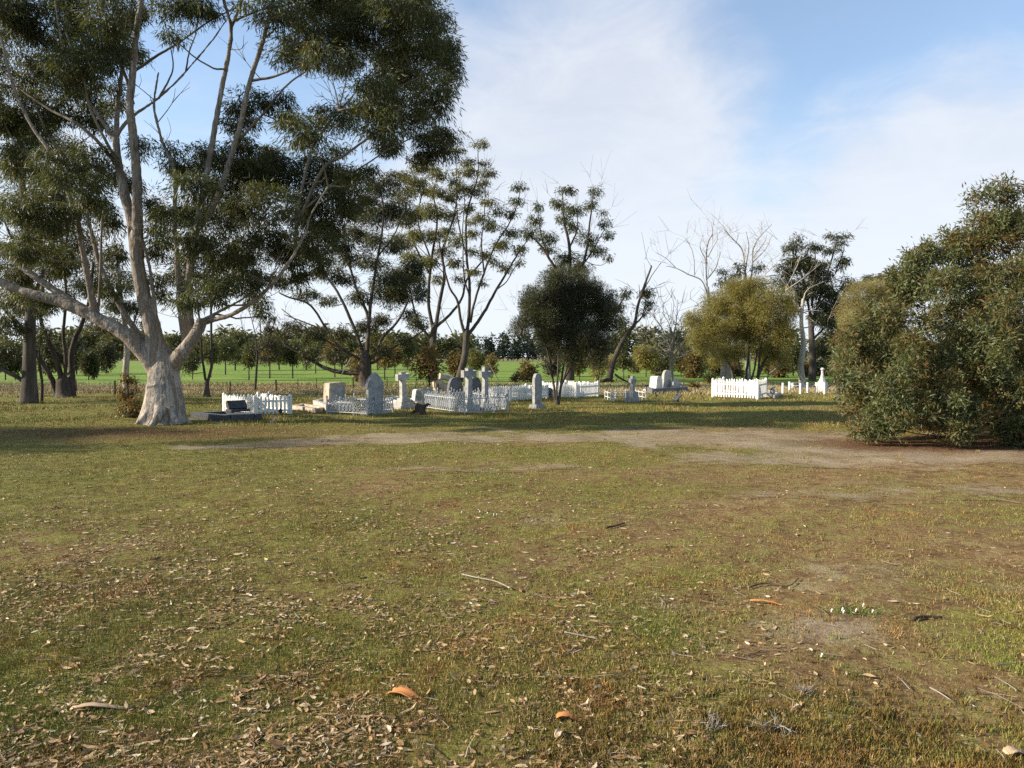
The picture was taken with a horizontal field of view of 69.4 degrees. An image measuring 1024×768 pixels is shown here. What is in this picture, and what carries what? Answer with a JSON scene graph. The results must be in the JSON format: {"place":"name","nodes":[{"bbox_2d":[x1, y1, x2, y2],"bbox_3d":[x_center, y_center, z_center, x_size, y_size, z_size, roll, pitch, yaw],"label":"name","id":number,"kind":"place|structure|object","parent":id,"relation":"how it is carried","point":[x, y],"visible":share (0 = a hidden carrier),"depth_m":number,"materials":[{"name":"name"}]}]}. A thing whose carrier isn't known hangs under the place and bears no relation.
{"place":"outdoors","nodes":[
{"label":"outdoors","id":0,"kind":"place"},
{"bbox_2d":[0,361,1018,387],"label":"field","id":1,"kind":"structure","parent":0,"point":[506,371],"depth_m":62.42,"materials":[{"name":"green plant"}]},
{"bbox_2d":[0,342,21,379],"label":"tree","id":2,"kind":"object","parent":1,"relation":"on","point":[3,365],"visible":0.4,"depth_m":49.72,"materials":[{"name":"green plant"}]},
{"bbox_2d":[4,351,21,379],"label":"tree","id":3,"kind":"object","parent":1,"relation":"on","point":[17,368],"visible":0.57,"depth_m":49.85,"materials":[{"name":"green plant"}]},
{"bbox_2d":[36,339,67,374],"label":"tree","id":4,"kind":"object","parent":1,"relation":"on","point":[47,358],"visible":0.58,"depth_m":61.47,"materials":[{"name":"green plant"}]},
{"bbox_2d":[58,334,95,373],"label":"tree","id":5,"kind":"object","parent":1,"relation":"on","point":[80,348],"visible":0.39,"depth_m":65.39,"materials":[{"name":"green plant"}]},
{"bbox_2d":[76,347,98,379],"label":"tree","id":6,"kind":"object","parent":1,"relation":"on","point":[85,360],"visible":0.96,"depth_m":49.58,"materials":[{"name":"green plant"}]},
{"bbox_2d":[90,356,101,379],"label":"tree","id":7,"kind":"object","parent":1,"relation":"on","point":[95,371],"visible":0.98,"depth_m":49.84,"materials":[{"name":"green plant"}]},
{"bbox_2d":[91,339,123,373],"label":"tree","id":8,"kind":"object","parent":1,"relation":"on","point":[105,352],"visible":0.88,"depth_m":69.54,"materials":[{"name":"green plant"}]},
{"bbox_2d":[199,337,223,364],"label":"tree","id":9,"kind":"object","parent":1,"relation":"on","point":[216,350],"visible":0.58,"depth_m":57.13,"materials":[{"name":"green plant"}]},
{"bbox_2d":[214,332,240,374],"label":"tree","id":10,"kind":"object","parent":1,"relation":"on","point":[227,352],"visible":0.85,"depth_m":64.63,"materials":[{"name":"green plant"}]},
{"bbox_2d":[226,329,247,370],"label":"tree","id":11,"kind":"object","parent":1,"relation":"on","point":[238,339],"visible":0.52,"depth_m":84.39,"materials":[{"name":"green plant"}]},
{"bbox_2d":[239,341,260,379],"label":"tree","id":12,"kind":"object","parent":1,"relation":"on","point":[248,361],"visible":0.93,"depth_m":49.73,"materials":[{"name":"green plant"}]},
{"bbox_2d":[260,334,280,377],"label":"tree","id":13,"kind":"object","parent":1,"relation":"on","point":[274,360],"visible":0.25,"depth_m":54.05,"materials":[{"name":"green plant"}]},
{"bbox_2d":[279,339,304,377],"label":"tree","id":14,"kind":"object","parent":1,"relation":"on","point":[289,357],"visible":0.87,"depth_m":53.86,"materials":[{"name":"green plant"}]},
{"bbox_2d":[320,338,344,376],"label":"tree","id":15,"kind":"object","parent":1,"relation":"on","point":[330,346],"visible":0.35,"depth_m":57.18,"materials":[{"name":"green plant"}]},
{"bbox_2d":[342,337,358,375],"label":"tree","id":16,"kind":"object","parent":1,"relation":"on","point":[353,346],"visible":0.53,"depth_m":60.72,"materials":[{"name":"green plant"}]},
{"bbox_2d":[346,348,360,381],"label":"shrub","id":17,"kind":"object","parent":1,"relation":"on","point":[355,366],"visible":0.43,"depth_m":45.78,"materials":[{"name":"brown plant"}]},
{"bbox_2d":[363,325,388,369],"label":"tree","id":18,"kind":"object","parent":1,"relation":"on","point":[377,335],"visible":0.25,"depth_m":85.56,"materials":[{"name":"green plant"}]},
{"bbox_2d":[396,334,420,369],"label":"tree","id":19,"kind":"object","parent":1,"relation":"on","point":[407,353],"visible":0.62,"depth_m":89.71,"materials":[{"name":"green plant"}]},
{"bbox_2d":[386,161,490,381],"bbox_3d":[-4.754,-7.043,46.810,7.017,13.932,5.630,0,2,0],"label":"gum tree","id":20,"kind":"object","parent":1,"relation":"on","point":[412,236],"visible":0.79,"depth_m":45.97,"materials":[{"name":"green plant"}]},
{"bbox_2d":[444,348,461,376],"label":"shrub","id":21,"kind":"object","parent":1,"relation":"on","point":[453,361],"visible":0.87,"depth_m":46.72,"materials":[{"name":"brown plant"}]},
{"bbox_2d":[466,347,487,370],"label":"tree","id":22,"kind":"object","parent":1,"relation":"on","point":[475,361],"visible":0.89,"depth_m":79.52,"materials":[{"name":"green plant"}]},
{"bbox_2d":[537,354,562,375],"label":"tree","id":23,"kind":"object","parent":1,"relation":"on","point":[554,365],"visible":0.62,"depth_m":59.42,"materials":[{"name":"green plant"}]},
{"bbox_2d":[519,152,635,379],"bbox_3d":[4.405,-7.790,49.681,8.110,15.301,5.199,0,2,0],"label":"gum tree","id":24,"kind":"object","parent":1,"relation":"on","point":[570,211],"visible":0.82,"depth_m":49.57,"materials":[{"name":"green plant"}]},
{"bbox_2d":[606,235,687,379],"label":"leaning tree","id":25,"kind":"object","parent":1,"relation":"on","point":[645,294],"visible":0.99,"depth_m":47.81,"materials":[{"name":"brown plant"}]},
{"bbox_2d":[628,343,666,376],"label":"tree","id":26,"kind":"object","parent":1,"relation":"on","point":[646,357],"visible":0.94,"depth_m":57.51,"materials":[{"name":"green plant"}]},
{"bbox_2d":[650,345,675,375],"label":"tree","id":27,"kind":"object","parent":1,"relation":"on","point":[660,369],"visible":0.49,"depth_m":61.67,"materials":[{"name":"green plant"}]},
{"bbox_2d":[668,344,687,375],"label":"tree","id":28,"kind":"object","parent":1,"relation":"on","point":[677,363],"visible":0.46,"depth_m":59.67,"materials":[{"name":"green plant"}]},
{"bbox_2d":[678,348,709,377],"bbox_3d":[13.559,-1.314,54.951,2.055,2.863,2.720,2,3,38],"label":"shrub","id":29,"kind":"object","parent":1,"relation":"on","point":[693,363],"visible":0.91,"depth_m":54.63,"materials":[{"name":"brown plant"}]},
{"bbox_2d":[649,189,742,381],"bbox_3d":[11.592,-6.211,46.415,6.098,12.359,3.931,0,2,0],"label":"dead tree","id":30,"kind":"object","parent":1,"relation":"on","point":[725,372],"visible":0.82,"depth_m":46.77,"materials":[{"name":"grey wood"}]},
{"bbox_2d":[769,355,795,377],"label":"shrub","id":31,"kind":"object","parent":1,"relation":"on","point":[778,372],"visible":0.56,"depth_m":55.62,"materials":[{"name":"brown plant"}]},
{"bbox_2d":[780,340,806,375],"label":"tree","id":32,"kind":"object","parent":1,"relation":"on","point":[795,351],"visible":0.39,"depth_m":59.58,"materials":[{"name":"green plant"}]},
{"bbox_2d":[763,211,867,380],"bbox_3d":[19.264,-5.465,48.012,7.333,10.860,4.407,0,2,0],"label":"gum tree","id":33,"kind":"object","parent":1,"relation":"on","point":[826,294],"visible":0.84,"depth_m":47.55,"materials":[{"name":"green plant"}]},
{"bbox_2d":[816,356,832,376],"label":"shrub","id":34,"kind":"object","parent":1,"relation":"on","point":[820,363],"visible":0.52,"depth_m":59.55,"materials":[{"name":"green plant"}]},
{"bbox_2d":[0,357,1023,767],"bbox_3d":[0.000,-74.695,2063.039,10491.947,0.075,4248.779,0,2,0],"label":"ground","id":35,"kind":"structure","parent":0,"point":[874,585],"depth_m":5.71,"materials":[{"name":"green plant"}]},
{"bbox_2d":[36,320,55,400],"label":"gum tree","id":36,"kind":"object","parent":35,"relation":"on","point":[42,333],"visible":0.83,"depth_m":26.52,"materials":[{"name":"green plant"}]},
{"bbox_2d":[0,104,95,403],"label":"gum tree","id":37,"kind":"object","parent":35,"relation":"on","point":[29,383],"visible":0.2,"depth_m":25.22,"materials":[{"name":"green plant"}]},
{"bbox_2d":[7,167,138,397],"bbox_3d":[-17.634,-3.896,29.116,5.360,9.104,5.070,0,2,0],"label":"gum tree","id":38,"kind":"object","parent":35,"relation":"on","point":[63,385],"visible":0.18,"depth_m":29.16,"materials":[{"name":"green plant"}]},
{"bbox_2d":[70,325,105,351],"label":"windbreak tree","id":39,"kind":"object","parent":35,"relation":"on","point":[92,340],"visible":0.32,"depth_m":315.22,"materials":[{"name":"green plant"}]},
{"bbox_2d":[70,702,131,709],"bbox_3d":[-1.847,1.453,3.329,0.260,0.034,0.039,0,2,-7],"label":"bark piece","id":40,"kind":"object","parent":35,"relation":"on","point":[90,704],"visible":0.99,"depth_m":3.33,"materials":[{"name":"beige plant"}]},
{"bbox_2d":[75,262,143,393],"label":"gum tree","id":41,"kind":"object","parent":35,"relation":"on","point":[120,275],"visible":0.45,"depth_m":30.89,"materials":[{"name":"green plant"}]},
{"bbox_2d":[96,332,135,360],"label":"windbreak tree","id":42,"kind":"object","parent":35,"relation":"on","point":[119,345],"visible":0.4,"depth_m":280.55,"materials":[{"name":"green plant"}]},
{"bbox_2d":[113,369,142,417],"bbox_3d":[-10.138,0.326,19.580,0.769,1.481,1.246,-1,2,-30],"label":"understorey shrub","id":43,"kind":"object","parent":35,"relation":"on","point":[132,407],"visible":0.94,"depth_m":19.61,"materials":[{"name":"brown plant"}]},
{"bbox_2d":[163,330,187,358],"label":"windbreak tree","id":44,"kind":"object","parent":35,"relation":"on","point":[173,344],"visible":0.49,"depth_m":292.20,"materials":[{"name":"green plant"}]},
{"bbox_2d":[181,268,228,396],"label":"gum tree","id":45,"kind":"object","parent":35,"relation":"on","point":[206,385],"visible":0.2,"depth_m":29.22,"materials":[{"name":"green plant"}]},
{"bbox_2d":[190,411,261,420],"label":"grave kerb","id":46,"kind":"structure","parent":35,"relation":"on","point":[219,415],"depth_m":18.52,"materials":[{"name":"stone"}]},
{"bbox_2d":[225,400,250,411],"bbox_3d":[-7.197,0.572,19.407,0.520,0.282,0.374,-2,3,-45],"label":"headstone","id":47,"kind":"object","parent":46,"relation":"on","point":[236,405],"visible":1,"depth_m":19.37,"materials":[{"name":"stone"}]},
{"bbox_2d":[0,0,472,425],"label":"gum tree","id":48,"kind":"object","parent":35,"relation":"on","point":[256,174],"visible":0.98,"depth_m":17.42,"materials":[{"name":"green plant"}]},
{"bbox_2d":[222,392,291,413],"bbox_3d":[-7.257,0.595,21.016,1.052,0.657,2.186,-2,3,-45],"label":"picket fence","id":49,"kind":"object","parent":35,"relation":"on","point":[257,401],"visible":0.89,"depth_m":20.54,"materials":[{"name":"white paint"}]},
{"bbox_2d":[232,300,307,389],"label":"tree","id":50,"kind":"object","parent":35,"relation":"on","point":[266,345],"visible":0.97,"depth_m":33.45,"materials":[{"name":"green plant"}]},
{"bbox_2d":[292,403,323,412],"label":"grave kerb","id":51,"kind":"structure","parent":35,"relation":"on","point":[310,408],"depth_m":21.92,"materials":[{"name":"beige stone"}]},
{"bbox_2d":[323,382,350,404],"bbox_3d":[-5.639,0.357,23.515,0.775,0.829,0.884,-2,3,-45],"label":"headstone","id":52,"kind":"object","parent":35,"relation":"on","point":[332,389],"visible":0.69,"depth_m":23.35,"materials":[{"name":"beige stone"}]},
{"bbox_2d":[0,375,683,394],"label":"wire fence","id":53,"kind":"object","parent":35,"relation":"on","point":[275,384],"visible":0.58,"depth_m":34.71,"materials":[{"name":"brown"}]},
{"bbox_2d":[274,168,441,387],"bbox_3d":[-7.807,-5.384,37.926,8.767,11.326,5.592,0,2,-10],"label":"gum tree","id":54,"kind":"object","parent":35,"relation":"on","point":[402,275],"visible":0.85,"depth_m":37.86,"materials":[{"name":"green plant"}]},
{"bbox_2d":[326,393,393,415],"bbox_3d":[-4.329,0.583,21.116,1.868,0.574,1.495,1,2,31],"label":"iron fence","id":55,"kind":"object","parent":35,"relation":"on","point":[353,403],"visible":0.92,"depth_m":20.68,"materials":[{"name":"silver metal"}]},
{"bbox_2d":[361,372,388,414],"bbox_3d":[-3.827,0.278,20.595,0.700,1.202,0.364,-2,3,-45],"label":"headstone","id":56,"kind":"object","parent":35,"relation":"on","point":[374,385],"visible":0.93,"depth_m":20.52,"materials":[{"name":"grey stone"}]},
{"bbox_2d":[375,338,397,379],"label":"tree","id":57,"kind":"object","parent":35,"relation":"on","point":[384,362],"visible":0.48,"depth_m":50.87,"materials":[{"name":"green plant"}]},
{"bbox_2d":[390,345,403,376],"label":"tree","id":58,"kind":"object","parent":35,"relation":"on","point":[398,357],"visible":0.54,"depth_m":56.87,"materials":[{"name":"green plant"}]},
{"bbox_2d":[391,371,414,408],"bbox_3d":[-3.337,0.207,22.766,0.620,1.184,0.527,-2,3,-45],"label":"stone cross","id":59,"kind":"object","parent":35,"relation":"on","point":[403,401],"visible":0.93,"depth_m":22.66,"materials":[{"name":"white stone"}]},
{"bbox_2d":[388,686,426,702],"bbox_3d":[-0.487,1.459,3.468,0.190,0.041,0.068,1,2,24],"label":"bark piece","id":60,"kind":"object","parent":35,"relation":"on","point":[408,692],"visible":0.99,"depth_m":3.48,"materials":[{"name":"orange plant"}]},
{"bbox_2d":[410,403,430,414],"bbox_3d":[-2.556,0.705,20.601,0.535,0.368,0.372,1,2,31],"label":"tree stump","id":61,"kind":"object","parent":35,"relation":"on","point":[420,409],"visible":0.87,"depth_m":20.49,"materials":[{"name":"brown wood"}]},
{"bbox_2d":[409,339,446,385],"bbox_3d":[-4.359,-1.118,38.703,2.022,2.674,1.993,1,2,25],"label":"shrub","id":62,"kind":"object","parent":35,"relation":"on","point":[427,363],"visible":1,"depth_m":38.46,"materials":[{"name":"brown plant"}]},
{"bbox_2d":[432,373,452,392],"bbox_3d":[-2.956,-0.020,32.850,1.163,0.956,0.526,-1,2,-15],"label":"stone rubble","id":63,"kind":"object","parent":35,"relation":"on","point":[441,383],"visible":0.59,"depth_m":32.62,"materials":[{"name":"grey stone"}]},
{"bbox_2d":[447,377,463,405],"bbox_3d":[-1.871,0.260,24.306,0.750,0.964,0.312,-2,3,-45],"label":"headstone","id":64,"kind":"object","parent":35,"relation":"on","point":[455,383],"visible":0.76,"depth_m":24.23,"materials":[{"name":"grey stone"}]},
{"bbox_2d":[423,386,508,413],"bbox_3d":[-1.423,0.478,22.205,1.722,0.703,3.255,-1,2,-31],"label":"iron fence","id":65,"kind":"object","parent":35,"relation":"on","point":[452,404],"visible":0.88,"depth_m":21.47,"materials":[{"name":"silver metal"}]},
{"bbox_2d":[458,368,478,411],"bbox_3d":[-1.265,0.184,21.624,0.500,1.313,0.425,-2,3,-45],"label":"stone cross","id":66,"kind":"object","parent":35,"relation":"on","point":[468,374],"visible":0.79,"depth_m":21.55,"materials":[{"name":"grey stone"}]},
{"bbox_2d":[429,124,530,382],"bbox_3d":[-1.947,-7.875,44.341,6.411,15.926,5.068,0,2,0],"label":"gum tree","id":67,"kind":"object","parent":35,"relation":"on","point":[501,245],"visible":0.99,"depth_m":44.69,"materials":[{"name":"green plant"}]},
{"bbox_2d":[478,367,495,410],"bbox_3d":[-0.800,0.155,22.065,0.500,1.339,0.425,-2,3,-45],"label":"stone cross","id":68,"kind":"object","parent":35,"relation":"on","point":[484,373],"visible":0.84,"depth_m":22.00,"materials":[{"name":"grey stone"}]},
{"bbox_2d":[481,351,498,378],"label":"shrub","id":69,"kind":"object","parent":35,"relation":"on","point":[491,360],"visible":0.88,"depth_m":51.81,"materials":[{"name":"brown plant"}]},
{"bbox_2d":[492,335,505,358],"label":"windbreak tree","id":70,"kind":"object","parent":35,"relation":"on","point":[498,351],"visible":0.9,"depth_m":256.25,"materials":[{"name":"green plant"}]},
{"bbox_2d":[0,381,1018,395],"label":"dry grass","id":71,"kind":"structure","parent":35,"relation":"on","point":[263,387],"depth_m":35.63,"materials":[{"name":"plant"}]},
{"bbox_2d":[0,393,1023,426],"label":"grave grass","id":72,"kind":"structure","parent":35,"relation":"on","point":[430,414],"depth_m":20.78,"materials":[{"name":"green plant"}]},
{"bbox_2d":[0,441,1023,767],"bbox_3d":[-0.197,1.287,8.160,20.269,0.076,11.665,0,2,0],"label":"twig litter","id":73,"kind":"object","parent":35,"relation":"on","point":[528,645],"visible":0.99,"depth_m":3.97,"materials":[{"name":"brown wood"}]},
{"bbox_2d":[0,425,1023,767],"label":"leaf litter","id":74,"kind":"object","parent":35,"relation":"on","point":[276,743],"visible":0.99,"depth_m":3.94,"materials":[{"name":"brown plant"}]},
{"bbox_2d":[505,335,518,360],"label":"windbreak tree","id":75,"kind":"object","parent":35,"relation":"on","point":[510,354],"visible":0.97,"depth_m":256.88,"materials":[{"name":"green plant"}]},
{"bbox_2d":[489,383,547,401],"bbox_3d":[0.238,0.350,27.934,1.320,0.636,3.006,1,3,34],"label":"picket fence","id":76,"kind":"object","parent":35,"relation":"on","point":[516,393],"visible":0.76,"depth_m":27.23,"materials":[{"name":"white paint"}]},
{"bbox_2d":[513,331,533,360],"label":"windbreak tree","id":77,"kind":"object","parent":35,"relation":"on","point":[522,352],"visible":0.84,"depth_m":258.62,"materials":[{"name":"green plant"}]},
{"bbox_2d":[514,358,538,381],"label":"shrub","id":78,"kind":"object","parent":35,"relation":"on","point":[530,369],"visible":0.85,"depth_m":45.98,"materials":[{"name":"brown plant"}]},
{"bbox_2d":[529,373,544,408],"bbox_3d":[0.783,0.231,23.009,0.412,1.118,0.312,-2,3,-45],"label":"headstone","id":79,"kind":"object","parent":35,"relation":"on","point":[537,390],"visible":0.96,"depth_m":22.92,"materials":[{"name":"grey stone"}]},
{"bbox_2d":[495,259,623,404],"bbox_3d":[1.677,-1.796,24.649,4.095,5.068,3.547,0,2,13],"label":"dense tree","id":80,"kind":"object","parent":35,"relation":"on","point":[576,327],"visible":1,"depth_m":24.11,"materials":[{"name":"green plant"}]},
{"bbox_2d":[542,380,598,397],"bbox_3d":[2.371,0.237,29.849,1.757,0.720,2.310,1,3,33],"label":"picket fence","id":81,"kind":"object","parent":35,"relation":"on","point":[578,389],"visible":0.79,"depth_m":29.07,"materials":[{"name":"white paint"}]},
{"bbox_2d":[586,352,608,382],"bbox_3d":[5.051,-1.195,44.030,1.514,2.583,1.749,0,2,0],"label":"shrub","id":82,"kind":"object","parent":35,"relation":"on","point":[596,375],"visible":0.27,"depth_m":43.89,"materials":[{"name":"green plant"}]},
{"bbox_2d":[612,347,634,378],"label":"tree","id":83,"kind":"object","parent":35,"relation":"on","point":[623,362],"visible":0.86,"depth_m":50.93,"materials":[{"name":"green plant"}]},
{"bbox_2d":[604,389,646,401],"bbox_3d":[4.219,0.426,27.580,1.406,0.370,2.415,0,2,0],"label":"pipe rail","id":84,"kind":"object","parent":35,"relation":"on","point":[624,395],"visible":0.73,"depth_m":27.52,"materials":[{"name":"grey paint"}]},
{"bbox_2d":[611,324,645,357],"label":"windbreak tree","id":85,"kind":"object","parent":35,"relation":"on","point":[632,338],"visible":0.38,"depth_m":308.88,"materials":[{"name":"green plant"}]},
{"bbox_2d":[625,376,639,401],"bbox_3d":[4.296,0.190,26.382,0.420,0.951,0.357,-2,3,-45],"label":"stone cross","id":86,"kind":"object","parent":35,"relation":"on","point":[632,395],"visible":0.93,"depth_m":26.31,"materials":[{"name":"grey stone"}]},
{"bbox_2d":[632,324,662,347],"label":"windbreak tree","id":87,"kind":"object","parent":35,"relation":"on","point":[648,339],"visible":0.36,"depth_m":343.03,"materials":[{"name":"green plant"}]},
{"bbox_2d":[643,376,662,390],"bbox_3d":[6.580,0.013,33.811,0.688,0.755,1.040,-2,3,-45],"label":"headstone","id":88,"kind":"object","parent":35,"relation":"on","point":[655,381],"visible":0.67,"depth_m":33.66,"materials":[{"name":"white stone"}]},
{"bbox_2d":[620,281,704,379],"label":"bare tree","id":89,"kind":"object","parent":35,"relation":"on","point":[671,338],"visible":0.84,"depth_m":49.82,"materials":[{"name":"plant"}]},
{"bbox_2d":[645,385,687,393],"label":"grave kerb","id":90,"kind":"structure","parent":35,"relation":"on","point":[664,390],"depth_m":32.83,"materials":[{"name":"grey stone"}]},
{"bbox_2d":[662,370,670,387],"bbox_3d":[7.167,-0.139,34.343,0.725,1.020,0.364,-2,3,-45],"label":"headstone","id":91,"kind":"object","parent":35,"relation":"on","point":[666,378],"visible":0.78,"depth_m":34.23,"materials":[{"name":"stone"}]},
{"bbox_2d":[693,705,734,733],"bbox_3d":[0.857,1.439,3.132,0.133,0.130,0.128,-2,3,-42],"label":"dead weed","id":92,"kind":"object","parent":35,"relation":"on","point":[712,723],"visible":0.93,"depth_m":3.12,"materials":[{"name":"grey plant"}]},
{"bbox_2d":[702,210,773,378],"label":"dead tree","id":93,"kind":"object","parent":35,"relation":"on","point":[758,267],"visible":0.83,"depth_m":51.56,"materials":[{"name":"grey wood"}]},
{"bbox_2d":[711,377,766,398],"bbox_3d":[9.059,0.184,29.441,1.923,0.857,3.003,1,2,27],"label":"picket fence","id":94,"kind":"object","parent":35,"relation":"on","point":[757,389],"visible":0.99,"depth_m":28.67,"materials":[{"name":"white paint"}]},
{"bbox_2d":[680,274,802,381],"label":"olive tree","id":95,"kind":"object","parent":35,"relation":"on","point":[751,319],"visible":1,"depth_m":41.04,"materials":[{"name":"green plant"}]},
{"bbox_2d":[509,641,1023,767],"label":"heath cover","id":96,"kind":"object","parent":35,"relation":"on","point":[874,713],"visible":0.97,"depth_m":3.10,"materials":[{"name":"plant"}]},
{"bbox_2d":[745,709,796,735],"bbox_3d":[1.086,1.440,3.099,0.165,0.142,0.181,-1,2,-27],"label":"dead weed","id":97,"kind":"object","parent":35,"relation":"on","point":[779,726],"visible":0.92,"depth_m":3.10,"materials":[{"name":"grey plant"}]},
{"bbox_2d":[744,226,844,382],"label":"dead tree","id":98,"kind":"object","parent":35,"relation":"on","point":[801,373],"visible":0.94,"depth_m":43.33,"materials":[{"name":"grey wood"}]},
{"bbox_2d":[781,382,843,393],"bbox_3d":[13.348,0.165,33.160,1.953,0.500,3.360,2,3,40],"label":"post and chain fence","id":99,"kind":"object","parent":35,"relation":"on","point":[807,387],"visible":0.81,"depth_m":32.51,"materials":[{"name":"white paint"}]},
{"bbox_2d":[814,602,908,619],"bbox_3d":[2.131,1.406,4.616,0.551,0.034,0.304,0,2,0],"label":"flower clump","id":100,"kind":"object","parent":35,"relation":"on","point":[843,610],"visible":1,"depth_m":4.60,"materials":[{"name":"white plant"}]},
{"bbox_2d":[832,276,911,400],"bbox_3d":[12.989,-1.674,26.752,3.369,4.678,2.959,0,2,0],"label":"pale shrub","id":101,"kind":"object","parent":35,"relation":"on","point":[872,291],"visible":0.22,"depth_m":26.81,"materials":[{"name":"green plant"}]},
{"bbox_2d":[825,169,1023,446],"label":"bush","id":102,"kind":"object","parent":35,"relation":"on","point":[883,391],"visible":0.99,"depth_m":13.45,"materials":[{"name":"green plant"}]},
{"bbox_2d":[0,0,1023,356],"label":"sky","id":103,"kind":"structure","parent":0,"point":[818,115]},
{"bbox_2d":[167,426,1023,504],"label":"dirt track","id":104,"kind":"structure","parent":0,"point":[830,454],"depth_m":12.37,"materials":[{"name":"beige soil"}]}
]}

